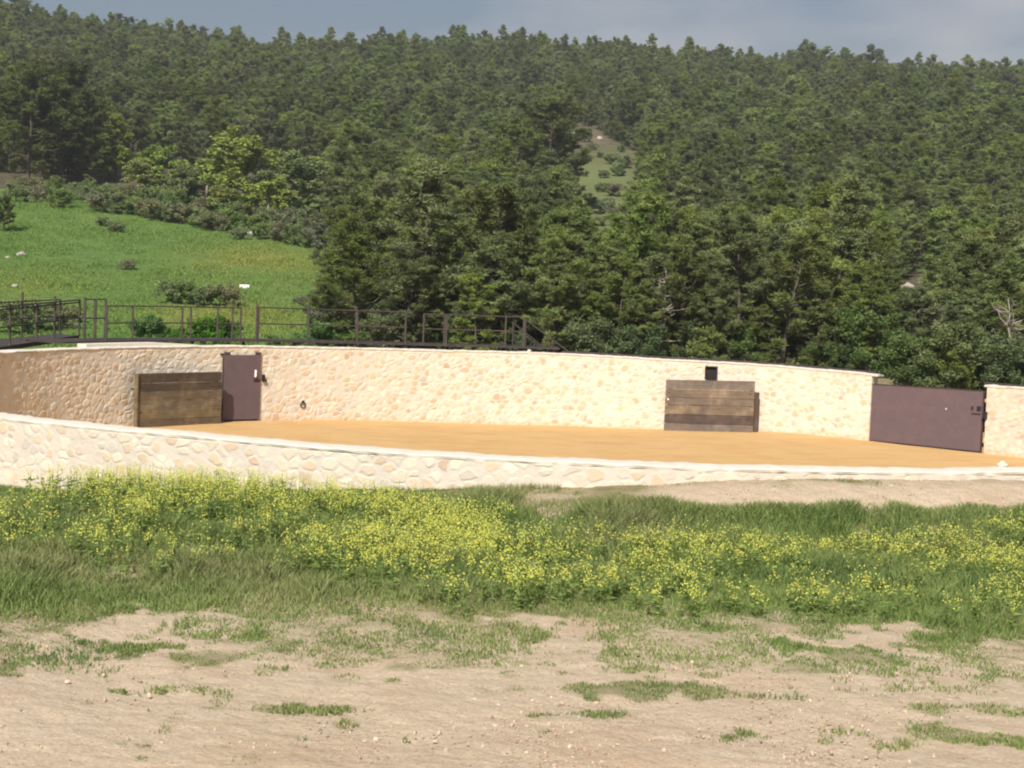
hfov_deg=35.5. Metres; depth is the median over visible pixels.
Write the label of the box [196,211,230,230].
hedge bush
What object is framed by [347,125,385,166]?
pine tree
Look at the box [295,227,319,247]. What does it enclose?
hedge bush
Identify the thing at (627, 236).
pine tree
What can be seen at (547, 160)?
pine tree
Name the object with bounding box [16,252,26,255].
boulder
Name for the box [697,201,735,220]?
pine tree
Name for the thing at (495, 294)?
young pine
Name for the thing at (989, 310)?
young pine
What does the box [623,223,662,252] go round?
pine tree
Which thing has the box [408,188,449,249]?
pine tree
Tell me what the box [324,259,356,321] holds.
pine tree
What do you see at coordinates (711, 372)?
wall box
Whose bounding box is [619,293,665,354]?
young pine
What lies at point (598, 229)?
pine tree
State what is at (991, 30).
sky
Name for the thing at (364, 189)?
pine tree
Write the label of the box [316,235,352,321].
pine tree
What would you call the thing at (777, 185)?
pine tree
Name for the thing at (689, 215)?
pine tree
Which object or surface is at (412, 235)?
pine tree
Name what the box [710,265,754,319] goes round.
young pine
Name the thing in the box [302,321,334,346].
green bush
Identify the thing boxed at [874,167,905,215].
pine tree
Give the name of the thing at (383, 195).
pine tree
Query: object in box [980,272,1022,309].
young pine
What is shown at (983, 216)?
pine tree
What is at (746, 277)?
young pine
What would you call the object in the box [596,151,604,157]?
glade bush
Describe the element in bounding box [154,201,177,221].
hedge bush
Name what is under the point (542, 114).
pine tree
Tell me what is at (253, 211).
hedge bush
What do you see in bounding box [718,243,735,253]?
pine tree
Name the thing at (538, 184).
pine tree
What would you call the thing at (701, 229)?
pine tree
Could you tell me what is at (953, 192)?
pine tree
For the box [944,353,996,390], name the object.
undergrowth bush
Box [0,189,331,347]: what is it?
meadow grass
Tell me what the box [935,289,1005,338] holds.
pine tree
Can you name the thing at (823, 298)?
young pine
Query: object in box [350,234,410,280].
pine tree
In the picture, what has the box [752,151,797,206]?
pine tree
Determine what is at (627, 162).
glade bush
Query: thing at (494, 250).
pine tree
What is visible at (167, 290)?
meadow bush
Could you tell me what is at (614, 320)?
undergrowth bush
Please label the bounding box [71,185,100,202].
hedge bush
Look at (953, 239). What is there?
pine tree
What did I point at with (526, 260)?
young pine
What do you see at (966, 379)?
undergrowth bush
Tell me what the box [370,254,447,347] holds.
pine tree
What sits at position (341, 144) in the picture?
pine tree
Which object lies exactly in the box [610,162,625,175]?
glade bush
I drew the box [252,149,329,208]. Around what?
broadleaf tree
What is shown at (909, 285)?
boulder
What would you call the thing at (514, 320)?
young pine
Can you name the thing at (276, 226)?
hedge bush
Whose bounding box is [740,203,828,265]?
pine tree
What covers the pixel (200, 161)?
broadleaf tree
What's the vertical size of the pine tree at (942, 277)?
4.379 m
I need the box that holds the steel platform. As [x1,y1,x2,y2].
[0,334,79,349]
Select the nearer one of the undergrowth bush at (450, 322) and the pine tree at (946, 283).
the undergrowth bush at (450, 322)
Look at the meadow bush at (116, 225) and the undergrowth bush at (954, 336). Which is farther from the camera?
the meadow bush at (116, 225)
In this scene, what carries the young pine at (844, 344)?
on the ground at (50, 711)
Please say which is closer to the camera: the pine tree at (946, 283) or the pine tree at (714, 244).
the pine tree at (946, 283)
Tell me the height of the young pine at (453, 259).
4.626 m
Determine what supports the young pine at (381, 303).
on the ground at (50, 711)
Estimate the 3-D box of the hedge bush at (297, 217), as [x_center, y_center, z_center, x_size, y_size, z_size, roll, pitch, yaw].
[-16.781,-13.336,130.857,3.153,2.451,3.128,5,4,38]
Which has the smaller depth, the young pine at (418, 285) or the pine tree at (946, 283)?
the young pine at (418, 285)
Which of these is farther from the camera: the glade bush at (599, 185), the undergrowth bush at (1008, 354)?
the glade bush at (599, 185)
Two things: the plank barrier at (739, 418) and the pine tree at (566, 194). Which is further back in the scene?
the pine tree at (566, 194)
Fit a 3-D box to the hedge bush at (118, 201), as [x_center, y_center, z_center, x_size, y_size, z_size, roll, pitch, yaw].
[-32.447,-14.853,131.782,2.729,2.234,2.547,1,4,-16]
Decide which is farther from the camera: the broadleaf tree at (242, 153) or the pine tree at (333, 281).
the broadleaf tree at (242, 153)
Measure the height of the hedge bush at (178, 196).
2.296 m
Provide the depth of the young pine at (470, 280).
60.27 m
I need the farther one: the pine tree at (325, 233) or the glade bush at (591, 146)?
the glade bush at (591, 146)
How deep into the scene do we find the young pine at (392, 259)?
65.68 m
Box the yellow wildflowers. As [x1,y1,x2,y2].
[0,458,1023,631]
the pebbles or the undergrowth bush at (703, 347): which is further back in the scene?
the undergrowth bush at (703, 347)
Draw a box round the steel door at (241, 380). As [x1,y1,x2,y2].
[220,352,266,420]
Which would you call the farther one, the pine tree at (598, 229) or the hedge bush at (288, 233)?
the hedge bush at (288, 233)
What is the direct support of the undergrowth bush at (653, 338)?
on the ground at (50, 711)
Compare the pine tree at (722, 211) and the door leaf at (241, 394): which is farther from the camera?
the pine tree at (722, 211)
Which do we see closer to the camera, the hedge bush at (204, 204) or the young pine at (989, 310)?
the young pine at (989, 310)
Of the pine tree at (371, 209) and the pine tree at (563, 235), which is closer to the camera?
the pine tree at (563, 235)
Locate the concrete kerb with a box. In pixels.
[77,342,194,349]
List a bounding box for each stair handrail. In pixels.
[511,321,548,351]
[524,319,567,352]
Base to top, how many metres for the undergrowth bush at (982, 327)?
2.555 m
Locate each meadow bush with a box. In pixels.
[0,298,38,332]
[13,297,58,329]
[31,300,82,327]
[63,305,82,321]
[95,216,109,225]
[106,220,125,231]
[117,259,136,269]
[151,278,190,302]
[171,282,197,304]
[184,285,223,305]
[202,283,244,306]
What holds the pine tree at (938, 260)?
on the ground at (50, 711)
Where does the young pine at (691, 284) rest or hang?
on the ground at (50, 711)
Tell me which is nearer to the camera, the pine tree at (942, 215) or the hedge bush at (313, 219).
the pine tree at (942, 215)
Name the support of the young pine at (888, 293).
on the ground at (50, 711)
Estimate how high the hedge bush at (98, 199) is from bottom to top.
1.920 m
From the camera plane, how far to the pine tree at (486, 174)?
140.27 m
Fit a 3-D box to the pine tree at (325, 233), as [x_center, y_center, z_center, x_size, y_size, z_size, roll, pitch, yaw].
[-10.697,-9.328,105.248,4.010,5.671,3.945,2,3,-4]
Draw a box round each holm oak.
[292,285,341,324]
[294,218,317,230]
[297,219,332,256]
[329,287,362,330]
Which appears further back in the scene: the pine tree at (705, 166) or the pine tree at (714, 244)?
the pine tree at (705, 166)
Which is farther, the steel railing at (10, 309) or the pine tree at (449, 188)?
the pine tree at (449, 188)
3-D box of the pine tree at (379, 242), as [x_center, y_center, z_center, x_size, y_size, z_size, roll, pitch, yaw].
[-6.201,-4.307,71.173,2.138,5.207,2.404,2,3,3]
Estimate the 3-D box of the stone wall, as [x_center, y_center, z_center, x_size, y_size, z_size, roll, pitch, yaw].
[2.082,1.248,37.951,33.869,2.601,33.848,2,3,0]
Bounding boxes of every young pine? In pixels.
[363,268,431,348]
[373,240,413,309]
[404,279,433,347]
[406,290,448,348]
[410,246,457,325]
[439,248,478,349]
[444,298,481,349]
[449,272,499,350]
[463,235,518,343]
[473,268,523,348]
[477,289,516,350]
[500,266,542,349]
[503,279,552,351]
[521,237,555,351]
[522,301,542,351]
[525,236,583,352]
[558,280,603,348]
[568,288,616,351]
[587,239,644,325]
[612,279,667,352]
[617,287,673,354]
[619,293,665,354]
[654,260,710,355]
[666,267,700,356]
[692,271,745,359]
[696,290,731,359]
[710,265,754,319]
[740,271,776,319]
[745,295,789,362]
[768,295,795,362]
[776,305,821,364]
[791,277,846,366]
[800,301,839,367]
[834,304,869,368]
[838,272,893,368]
[847,261,901,363]
[873,291,917,363]
[883,283,945,376]
[912,295,941,330]
[930,300,952,327]
[935,304,980,337]
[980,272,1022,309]
[985,306,997,334]
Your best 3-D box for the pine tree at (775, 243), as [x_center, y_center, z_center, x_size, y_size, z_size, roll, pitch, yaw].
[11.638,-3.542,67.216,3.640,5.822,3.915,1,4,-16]
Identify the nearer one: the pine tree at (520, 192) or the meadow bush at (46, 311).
the meadow bush at (46, 311)
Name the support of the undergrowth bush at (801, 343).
on the ground at (50, 711)
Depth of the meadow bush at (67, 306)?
73.19 m
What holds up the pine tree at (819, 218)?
on the ground at (50, 711)
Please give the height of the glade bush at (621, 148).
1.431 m
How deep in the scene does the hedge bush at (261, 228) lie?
123.93 m
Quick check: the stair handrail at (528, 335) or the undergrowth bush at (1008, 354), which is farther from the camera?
the stair handrail at (528, 335)
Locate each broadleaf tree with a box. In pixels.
[95,141,133,179]
[119,160,156,188]
[127,144,189,190]
[159,165,206,203]
[177,155,229,202]
[198,125,288,208]
[205,183,239,212]
[240,176,296,220]
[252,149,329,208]
[290,156,334,212]
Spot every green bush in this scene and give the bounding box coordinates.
[127,312,169,342]
[162,326,186,343]
[184,315,224,344]
[212,315,243,342]
[267,334,285,345]
[286,331,314,345]
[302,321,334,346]
[321,319,354,346]
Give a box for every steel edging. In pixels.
[562,351,876,373]
[984,382,1023,386]
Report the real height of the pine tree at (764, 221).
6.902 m
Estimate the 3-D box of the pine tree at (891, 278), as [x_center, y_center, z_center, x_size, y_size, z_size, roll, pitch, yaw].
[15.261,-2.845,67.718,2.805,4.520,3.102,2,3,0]
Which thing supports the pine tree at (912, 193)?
on the ground at (50, 711)
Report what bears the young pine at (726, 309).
on the ground at (50, 711)
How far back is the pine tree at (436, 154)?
161.95 m
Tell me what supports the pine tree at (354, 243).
on the ground at (50, 711)
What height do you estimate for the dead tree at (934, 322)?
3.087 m
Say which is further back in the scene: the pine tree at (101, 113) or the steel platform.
the pine tree at (101, 113)
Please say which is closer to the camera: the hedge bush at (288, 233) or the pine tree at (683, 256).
the pine tree at (683, 256)
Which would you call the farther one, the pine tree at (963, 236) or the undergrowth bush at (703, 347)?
the pine tree at (963, 236)
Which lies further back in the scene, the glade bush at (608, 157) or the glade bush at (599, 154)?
the glade bush at (599, 154)
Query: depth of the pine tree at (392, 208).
85.98 m
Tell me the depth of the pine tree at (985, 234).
78.38 m
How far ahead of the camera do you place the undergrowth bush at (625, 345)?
60.48 m
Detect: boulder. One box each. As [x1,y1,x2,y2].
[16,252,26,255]
[901,282,914,287]
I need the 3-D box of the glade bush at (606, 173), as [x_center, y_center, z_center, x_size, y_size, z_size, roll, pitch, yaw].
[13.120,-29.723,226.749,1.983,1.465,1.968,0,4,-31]
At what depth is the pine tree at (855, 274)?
61.05 m
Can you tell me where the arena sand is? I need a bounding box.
[129,420,1023,468]
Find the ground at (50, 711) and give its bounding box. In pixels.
[0,115,1023,767]
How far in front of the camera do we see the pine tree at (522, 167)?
119.47 m
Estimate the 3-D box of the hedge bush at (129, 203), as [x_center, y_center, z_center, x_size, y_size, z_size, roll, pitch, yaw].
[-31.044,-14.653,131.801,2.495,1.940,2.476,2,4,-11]
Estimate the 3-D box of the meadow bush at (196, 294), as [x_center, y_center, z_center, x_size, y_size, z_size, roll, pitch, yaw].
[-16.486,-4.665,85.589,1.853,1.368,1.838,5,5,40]
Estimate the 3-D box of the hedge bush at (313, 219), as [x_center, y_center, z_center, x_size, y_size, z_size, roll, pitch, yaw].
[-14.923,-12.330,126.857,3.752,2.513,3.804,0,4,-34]
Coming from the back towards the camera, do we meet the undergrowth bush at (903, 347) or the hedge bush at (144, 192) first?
the hedge bush at (144, 192)
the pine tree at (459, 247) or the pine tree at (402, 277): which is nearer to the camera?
the pine tree at (402, 277)
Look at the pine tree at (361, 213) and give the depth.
99.09 m
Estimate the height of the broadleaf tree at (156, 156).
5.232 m
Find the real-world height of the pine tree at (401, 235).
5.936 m
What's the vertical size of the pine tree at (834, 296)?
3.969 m
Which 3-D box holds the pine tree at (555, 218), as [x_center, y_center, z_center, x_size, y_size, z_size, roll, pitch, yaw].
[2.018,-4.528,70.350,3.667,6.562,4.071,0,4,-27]
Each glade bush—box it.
[585,134,593,140]
[585,196,597,205]
[586,142,599,149]
[591,216,606,224]
[593,200,617,212]
[595,182,606,191]
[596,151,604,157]
[598,169,610,177]
[601,182,627,195]
[602,197,615,203]
[603,153,618,163]
[605,207,625,219]
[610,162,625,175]
[616,154,632,167]
[617,145,625,151]
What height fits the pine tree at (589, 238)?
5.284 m
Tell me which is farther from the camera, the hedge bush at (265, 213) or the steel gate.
the hedge bush at (265, 213)
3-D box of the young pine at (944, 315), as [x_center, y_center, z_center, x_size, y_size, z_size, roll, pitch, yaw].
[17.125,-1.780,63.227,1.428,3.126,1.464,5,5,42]
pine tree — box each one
[0,61,84,180]
[0,196,15,231]
[17,55,109,178]
[54,90,114,141]
[301,212,395,347]
[308,176,351,228]
[311,209,361,285]
[315,135,366,206]
[316,140,359,213]
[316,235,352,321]
[317,230,364,290]
[319,212,364,273]
[320,188,397,274]
[322,204,362,235]
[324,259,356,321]
[331,166,365,213]
[331,219,405,337]
[337,185,369,207]
[345,256,387,347]
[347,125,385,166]
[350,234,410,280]
[351,234,386,317]
[358,193,372,218]
[359,158,391,183]
[366,172,401,202]
[366,211,454,302]
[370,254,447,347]
[374,155,477,348]
[375,196,403,221]
[378,197,401,222]
[379,185,397,200]
[386,162,425,210]
[394,157,431,185]
[395,154,437,185]
[398,217,406,237]
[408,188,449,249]
[422,183,450,232]
[426,157,466,188]
[428,151,448,176]
[431,205,478,299]
[437,179,543,343]
[442,182,471,202]
[444,198,479,224]
[447,169,471,203]
[450,206,503,287]
[456,180,472,186]
[459,230,540,350]
[468,167,499,187]
[469,179,491,193]
[473,158,515,191]
[475,208,532,318]
[481,116,555,174]
[492,176,522,213]
[493,94,594,176]
[500,187,531,215]
[509,159,541,207]
[516,214,542,277]
[516,222,592,352]
[524,171,559,219]
[525,204,546,235]
[527,208,570,236]
[528,200,564,211]
[528,206,591,299]
[532,150,569,180]
[540,172,554,197]
[545,165,578,205]
[551,199,590,225]
[553,184,576,206]
[555,227,600,338]
[558,197,604,258]
[562,245,604,323]
[574,235,638,352]
[577,225,610,245]
[582,236,607,276]
[597,245,648,344]
[600,191,677,292]
[612,189,641,230]
[618,230,679,256]
[618,253,687,355]
[620,228,639,270]
[621,176,667,206]
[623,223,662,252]
[628,211,685,252]
[648,213,655,220]
[649,240,723,357]
[650,269,666,317]
[657,252,670,273]
[659,170,696,203]
[661,252,678,272]
[663,205,720,262]
[665,176,712,233]
[667,149,698,174]
[672,182,699,209]
[673,214,724,292]
[692,154,727,204]
[694,181,722,208]
[696,211,791,360]
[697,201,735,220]
[700,224,752,260]
[702,210,719,243]
[709,234,719,247]
[712,206,748,246]
[713,254,764,319]
[718,189,741,216]
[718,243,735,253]
[721,210,767,248]
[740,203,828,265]
[740,222,836,364]
[749,206,780,240]
[751,230,802,280]
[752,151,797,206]
[757,213,791,229]
[757,215,847,309]
[759,173,798,214]
[763,143,802,191]
[764,188,806,216]
[765,193,777,207]
[771,277,804,358]
[784,206,853,360]
[789,180,835,228]
[793,186,812,209]
[814,173,895,308]
[825,172,880,231]
[828,278,864,369]
[832,217,905,308]
[832,248,849,285]
[834,258,896,369]
[845,255,877,279]
[850,235,908,307]
[857,185,895,237]
[857,269,902,360]
[868,204,900,248]
[869,192,885,223]
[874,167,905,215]
[892,180,936,260]
[917,205,968,295]
[927,243,987,308]
[929,225,993,326]
[929,242,941,272]
[931,181,972,245]
[931,248,953,308]
[934,226,1007,305]
[935,271,970,295]
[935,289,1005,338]
[937,231,962,303]
[942,235,1018,318]
[946,216,999,253]
[947,209,999,241]
[956,196,996,231]
[964,210,1023,289]
[966,183,1000,225]
[971,252,1023,338]
[973,235,1023,303]
[986,282,1023,343]
[989,223,1023,247]
[1000,263,1023,320]
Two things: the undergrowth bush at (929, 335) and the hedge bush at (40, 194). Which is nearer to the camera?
the undergrowth bush at (929, 335)
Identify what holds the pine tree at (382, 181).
on the ground at (50, 711)
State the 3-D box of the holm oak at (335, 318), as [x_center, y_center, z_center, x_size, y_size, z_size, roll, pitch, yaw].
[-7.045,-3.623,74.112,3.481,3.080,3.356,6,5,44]
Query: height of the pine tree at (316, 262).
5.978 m
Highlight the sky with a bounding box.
[3,0,1023,70]
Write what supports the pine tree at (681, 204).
on the ground at (50, 711)
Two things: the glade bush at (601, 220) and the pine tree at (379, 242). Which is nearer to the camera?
the pine tree at (379, 242)
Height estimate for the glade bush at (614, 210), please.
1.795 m
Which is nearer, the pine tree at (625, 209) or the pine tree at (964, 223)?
the pine tree at (964, 223)
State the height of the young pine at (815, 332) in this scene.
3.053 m
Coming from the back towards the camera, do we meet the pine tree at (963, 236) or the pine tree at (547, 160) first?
the pine tree at (547, 160)
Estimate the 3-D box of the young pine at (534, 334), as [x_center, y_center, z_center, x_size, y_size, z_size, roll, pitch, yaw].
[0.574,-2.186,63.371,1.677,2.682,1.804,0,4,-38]
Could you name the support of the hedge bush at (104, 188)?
on the ground at (50, 711)
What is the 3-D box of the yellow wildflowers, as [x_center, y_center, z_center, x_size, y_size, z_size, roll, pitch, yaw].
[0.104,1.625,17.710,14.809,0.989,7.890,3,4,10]
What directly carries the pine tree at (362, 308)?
on the ground at (50, 711)
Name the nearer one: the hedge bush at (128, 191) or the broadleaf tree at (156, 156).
the hedge bush at (128, 191)
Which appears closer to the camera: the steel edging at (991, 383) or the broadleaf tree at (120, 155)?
the steel edging at (991, 383)
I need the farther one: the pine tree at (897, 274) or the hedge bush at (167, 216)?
the hedge bush at (167, 216)
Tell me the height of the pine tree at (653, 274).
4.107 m
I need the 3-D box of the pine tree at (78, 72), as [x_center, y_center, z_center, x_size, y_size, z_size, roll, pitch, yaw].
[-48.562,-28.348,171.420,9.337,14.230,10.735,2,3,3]
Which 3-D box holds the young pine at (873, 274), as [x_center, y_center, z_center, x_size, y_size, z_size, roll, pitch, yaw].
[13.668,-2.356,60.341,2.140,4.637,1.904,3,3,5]
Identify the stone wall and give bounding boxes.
[0,345,1023,491]
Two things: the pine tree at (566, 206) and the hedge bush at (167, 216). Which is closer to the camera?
the pine tree at (566, 206)
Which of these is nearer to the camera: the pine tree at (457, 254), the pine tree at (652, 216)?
the pine tree at (457, 254)
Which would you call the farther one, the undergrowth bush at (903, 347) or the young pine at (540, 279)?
the young pine at (540, 279)
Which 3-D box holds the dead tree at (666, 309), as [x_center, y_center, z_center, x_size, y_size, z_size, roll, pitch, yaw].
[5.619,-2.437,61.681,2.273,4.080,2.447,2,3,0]
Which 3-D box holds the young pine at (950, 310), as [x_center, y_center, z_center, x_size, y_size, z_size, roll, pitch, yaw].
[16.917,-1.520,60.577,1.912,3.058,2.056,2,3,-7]
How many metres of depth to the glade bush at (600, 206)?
185.34 m
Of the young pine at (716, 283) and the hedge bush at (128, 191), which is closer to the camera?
the young pine at (716, 283)
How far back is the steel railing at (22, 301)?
50.15 m
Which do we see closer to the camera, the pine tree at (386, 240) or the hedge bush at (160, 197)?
the pine tree at (386, 240)
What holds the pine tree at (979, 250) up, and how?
on the ground at (50, 711)
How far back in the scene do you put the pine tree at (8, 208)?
118.16 m
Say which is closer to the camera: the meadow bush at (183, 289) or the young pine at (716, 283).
the young pine at (716, 283)
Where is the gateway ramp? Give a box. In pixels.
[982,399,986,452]
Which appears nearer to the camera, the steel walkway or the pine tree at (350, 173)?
the steel walkway
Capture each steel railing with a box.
[0,292,61,336]
[0,296,80,346]
[83,297,107,338]
[105,305,241,340]
[255,304,406,342]
[422,313,524,346]
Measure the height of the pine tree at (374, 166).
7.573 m
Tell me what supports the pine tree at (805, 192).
on the ground at (50, 711)
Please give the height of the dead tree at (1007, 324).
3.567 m
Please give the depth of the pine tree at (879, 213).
98.40 m
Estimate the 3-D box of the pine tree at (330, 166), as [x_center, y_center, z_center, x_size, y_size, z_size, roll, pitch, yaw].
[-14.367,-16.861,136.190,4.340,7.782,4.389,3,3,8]
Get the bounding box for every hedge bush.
[1,181,29,201]
[14,176,45,187]
[24,184,53,202]
[42,176,66,192]
[47,187,76,207]
[67,182,88,199]
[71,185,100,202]
[78,178,98,189]
[84,192,114,211]
[96,182,121,196]
[102,191,131,214]
[114,185,139,196]
[120,194,145,213]
[132,186,159,201]
[134,197,169,218]
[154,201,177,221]
[156,189,174,203]
[161,189,189,209]
[166,202,207,222]
[185,208,214,227]
[193,196,218,211]
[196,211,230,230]
[213,207,240,229]
[216,201,245,214]
[229,226,251,239]
[232,203,266,216]
[239,212,269,235]
[252,221,279,239]
[257,206,283,226]
[269,206,307,223]
[269,221,301,240]
[281,222,306,244]
[284,206,318,224]
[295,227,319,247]
[307,213,325,239]
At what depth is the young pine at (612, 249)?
62.05 m
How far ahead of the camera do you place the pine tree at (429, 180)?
62.42 m
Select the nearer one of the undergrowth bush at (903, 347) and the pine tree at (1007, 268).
the undergrowth bush at (903, 347)
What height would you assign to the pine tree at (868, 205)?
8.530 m
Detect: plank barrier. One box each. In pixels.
[131,372,221,427]
[664,380,759,431]
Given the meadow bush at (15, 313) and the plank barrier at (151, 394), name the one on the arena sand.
the plank barrier at (151, 394)
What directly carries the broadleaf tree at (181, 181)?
on the ground at (50, 711)
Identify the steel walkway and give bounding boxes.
[26,338,559,351]
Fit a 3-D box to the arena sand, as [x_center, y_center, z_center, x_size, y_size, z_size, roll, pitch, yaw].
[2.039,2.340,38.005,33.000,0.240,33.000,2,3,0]
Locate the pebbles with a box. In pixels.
[0,479,1022,767]
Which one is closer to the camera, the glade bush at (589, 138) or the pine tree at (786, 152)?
the pine tree at (786, 152)
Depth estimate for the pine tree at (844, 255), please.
66.33 m
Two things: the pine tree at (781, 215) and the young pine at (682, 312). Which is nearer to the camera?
the young pine at (682, 312)
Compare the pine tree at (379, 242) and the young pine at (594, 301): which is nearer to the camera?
the young pine at (594, 301)
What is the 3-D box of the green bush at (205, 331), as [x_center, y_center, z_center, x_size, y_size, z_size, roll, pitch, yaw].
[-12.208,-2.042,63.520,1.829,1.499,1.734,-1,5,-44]
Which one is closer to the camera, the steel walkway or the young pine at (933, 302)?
the steel walkway
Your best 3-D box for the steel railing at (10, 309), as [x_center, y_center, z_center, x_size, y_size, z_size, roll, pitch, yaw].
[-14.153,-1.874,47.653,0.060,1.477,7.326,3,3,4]
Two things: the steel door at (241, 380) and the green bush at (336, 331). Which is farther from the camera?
the green bush at (336, 331)
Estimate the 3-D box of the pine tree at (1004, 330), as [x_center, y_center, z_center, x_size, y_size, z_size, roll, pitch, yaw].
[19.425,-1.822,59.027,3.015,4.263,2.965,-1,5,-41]
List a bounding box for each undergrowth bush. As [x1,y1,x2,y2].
[358,304,417,348]
[427,307,483,349]
[497,332,535,351]
[556,313,617,353]
[601,318,638,352]
[603,324,643,354]
[615,322,678,356]
[660,334,681,356]
[675,320,729,356]
[684,325,731,359]
[723,343,755,360]
[726,320,779,361]
[786,333,813,365]
[798,339,839,366]
[817,305,907,377]
[832,343,871,370]
[869,331,947,385]
[897,352,951,386]
[909,320,1005,388]
[910,329,935,349]
[931,345,976,388]
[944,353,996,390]
[957,338,1013,392]
[959,324,989,341]
[969,327,1023,393]
[973,347,1023,383]
[1001,345,1023,384]
[1005,345,1023,383]
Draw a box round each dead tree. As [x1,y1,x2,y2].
[650,270,687,350]
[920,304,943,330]
[990,299,1023,338]
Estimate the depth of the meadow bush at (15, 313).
65.21 m
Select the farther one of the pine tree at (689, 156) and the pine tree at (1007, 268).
the pine tree at (689, 156)
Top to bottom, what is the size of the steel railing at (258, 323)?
1.192 m
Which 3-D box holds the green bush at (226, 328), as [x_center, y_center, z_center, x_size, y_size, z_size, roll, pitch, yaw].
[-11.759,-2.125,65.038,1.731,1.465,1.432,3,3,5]
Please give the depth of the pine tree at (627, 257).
61.20 m
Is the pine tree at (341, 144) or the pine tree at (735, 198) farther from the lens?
the pine tree at (341, 144)
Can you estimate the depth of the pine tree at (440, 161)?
133.69 m
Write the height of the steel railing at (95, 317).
1.220 m
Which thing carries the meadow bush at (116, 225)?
on the ground at (50, 711)
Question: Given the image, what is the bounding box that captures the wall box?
[705,366,717,379]
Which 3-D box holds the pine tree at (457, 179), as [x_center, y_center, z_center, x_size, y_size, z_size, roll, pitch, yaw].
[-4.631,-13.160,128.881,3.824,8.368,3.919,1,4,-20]
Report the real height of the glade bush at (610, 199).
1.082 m
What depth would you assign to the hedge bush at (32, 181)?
149.06 m
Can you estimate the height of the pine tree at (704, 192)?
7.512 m
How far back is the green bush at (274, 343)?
63.47 m
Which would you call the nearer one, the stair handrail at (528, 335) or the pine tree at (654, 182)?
the stair handrail at (528, 335)
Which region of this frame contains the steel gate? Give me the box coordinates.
[868,384,984,452]
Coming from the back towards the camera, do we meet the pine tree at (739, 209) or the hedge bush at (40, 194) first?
the hedge bush at (40, 194)
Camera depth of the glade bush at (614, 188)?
197.63 m
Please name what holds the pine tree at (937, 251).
on the ground at (50, 711)
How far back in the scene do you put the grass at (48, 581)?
15.13 m
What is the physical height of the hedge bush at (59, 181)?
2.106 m
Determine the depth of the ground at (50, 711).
11.74 m
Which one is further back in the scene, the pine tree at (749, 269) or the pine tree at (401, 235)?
the pine tree at (401, 235)
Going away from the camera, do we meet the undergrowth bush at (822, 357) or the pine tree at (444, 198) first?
the undergrowth bush at (822, 357)
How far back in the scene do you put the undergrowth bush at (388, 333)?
60.41 m
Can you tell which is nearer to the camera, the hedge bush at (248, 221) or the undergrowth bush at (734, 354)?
the undergrowth bush at (734, 354)
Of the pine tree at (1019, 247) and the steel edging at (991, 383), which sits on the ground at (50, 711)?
the pine tree at (1019, 247)
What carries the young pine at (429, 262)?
on the ground at (50, 711)
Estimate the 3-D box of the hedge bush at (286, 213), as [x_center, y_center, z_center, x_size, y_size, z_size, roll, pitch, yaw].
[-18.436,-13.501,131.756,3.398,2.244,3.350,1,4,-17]
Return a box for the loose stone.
[997,461,1007,466]
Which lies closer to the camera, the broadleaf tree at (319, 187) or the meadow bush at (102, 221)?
the meadow bush at (102, 221)
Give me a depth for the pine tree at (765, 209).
93.16 m
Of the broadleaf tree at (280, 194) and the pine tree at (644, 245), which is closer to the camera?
the pine tree at (644, 245)
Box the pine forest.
[0,0,1023,307]
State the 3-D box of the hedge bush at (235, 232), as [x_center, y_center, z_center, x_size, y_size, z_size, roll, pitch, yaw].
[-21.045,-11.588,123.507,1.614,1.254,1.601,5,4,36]
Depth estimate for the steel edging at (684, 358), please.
54.10 m
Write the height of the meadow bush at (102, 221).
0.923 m
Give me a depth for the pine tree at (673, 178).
147.62 m
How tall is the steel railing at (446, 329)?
1.077 m
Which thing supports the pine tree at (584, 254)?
on the ground at (50, 711)
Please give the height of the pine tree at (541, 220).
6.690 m
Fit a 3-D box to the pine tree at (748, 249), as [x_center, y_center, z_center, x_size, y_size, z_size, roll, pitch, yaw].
[9.005,-3.491,62.126,4.000,6.398,4.302,2,3,-3]
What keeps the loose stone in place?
on the stone wall
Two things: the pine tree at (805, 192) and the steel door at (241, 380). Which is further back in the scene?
the pine tree at (805, 192)
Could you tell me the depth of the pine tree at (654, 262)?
61.95 m
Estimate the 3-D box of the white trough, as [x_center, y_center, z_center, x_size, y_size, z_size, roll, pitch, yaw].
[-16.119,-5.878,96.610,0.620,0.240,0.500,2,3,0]
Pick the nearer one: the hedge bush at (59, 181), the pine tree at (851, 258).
the pine tree at (851, 258)
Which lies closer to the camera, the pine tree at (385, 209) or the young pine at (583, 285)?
the young pine at (583, 285)
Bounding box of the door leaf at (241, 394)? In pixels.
[223,355,260,419]
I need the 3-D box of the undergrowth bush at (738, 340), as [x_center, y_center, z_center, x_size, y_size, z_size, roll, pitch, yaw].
[9.057,-1.380,61.172,2.192,2.130,2.320,2,4,-11]
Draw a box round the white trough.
[239,284,250,287]
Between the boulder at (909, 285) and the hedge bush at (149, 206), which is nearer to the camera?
the boulder at (909, 285)
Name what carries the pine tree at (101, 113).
on the ground at (50, 711)
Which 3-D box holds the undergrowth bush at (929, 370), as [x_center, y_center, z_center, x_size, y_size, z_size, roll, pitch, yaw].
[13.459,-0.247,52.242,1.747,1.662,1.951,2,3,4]
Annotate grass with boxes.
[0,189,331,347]
[0,477,1023,764]
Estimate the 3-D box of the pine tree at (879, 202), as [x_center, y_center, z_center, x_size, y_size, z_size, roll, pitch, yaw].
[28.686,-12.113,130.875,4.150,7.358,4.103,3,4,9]
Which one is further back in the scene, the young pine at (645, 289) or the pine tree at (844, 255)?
the pine tree at (844, 255)

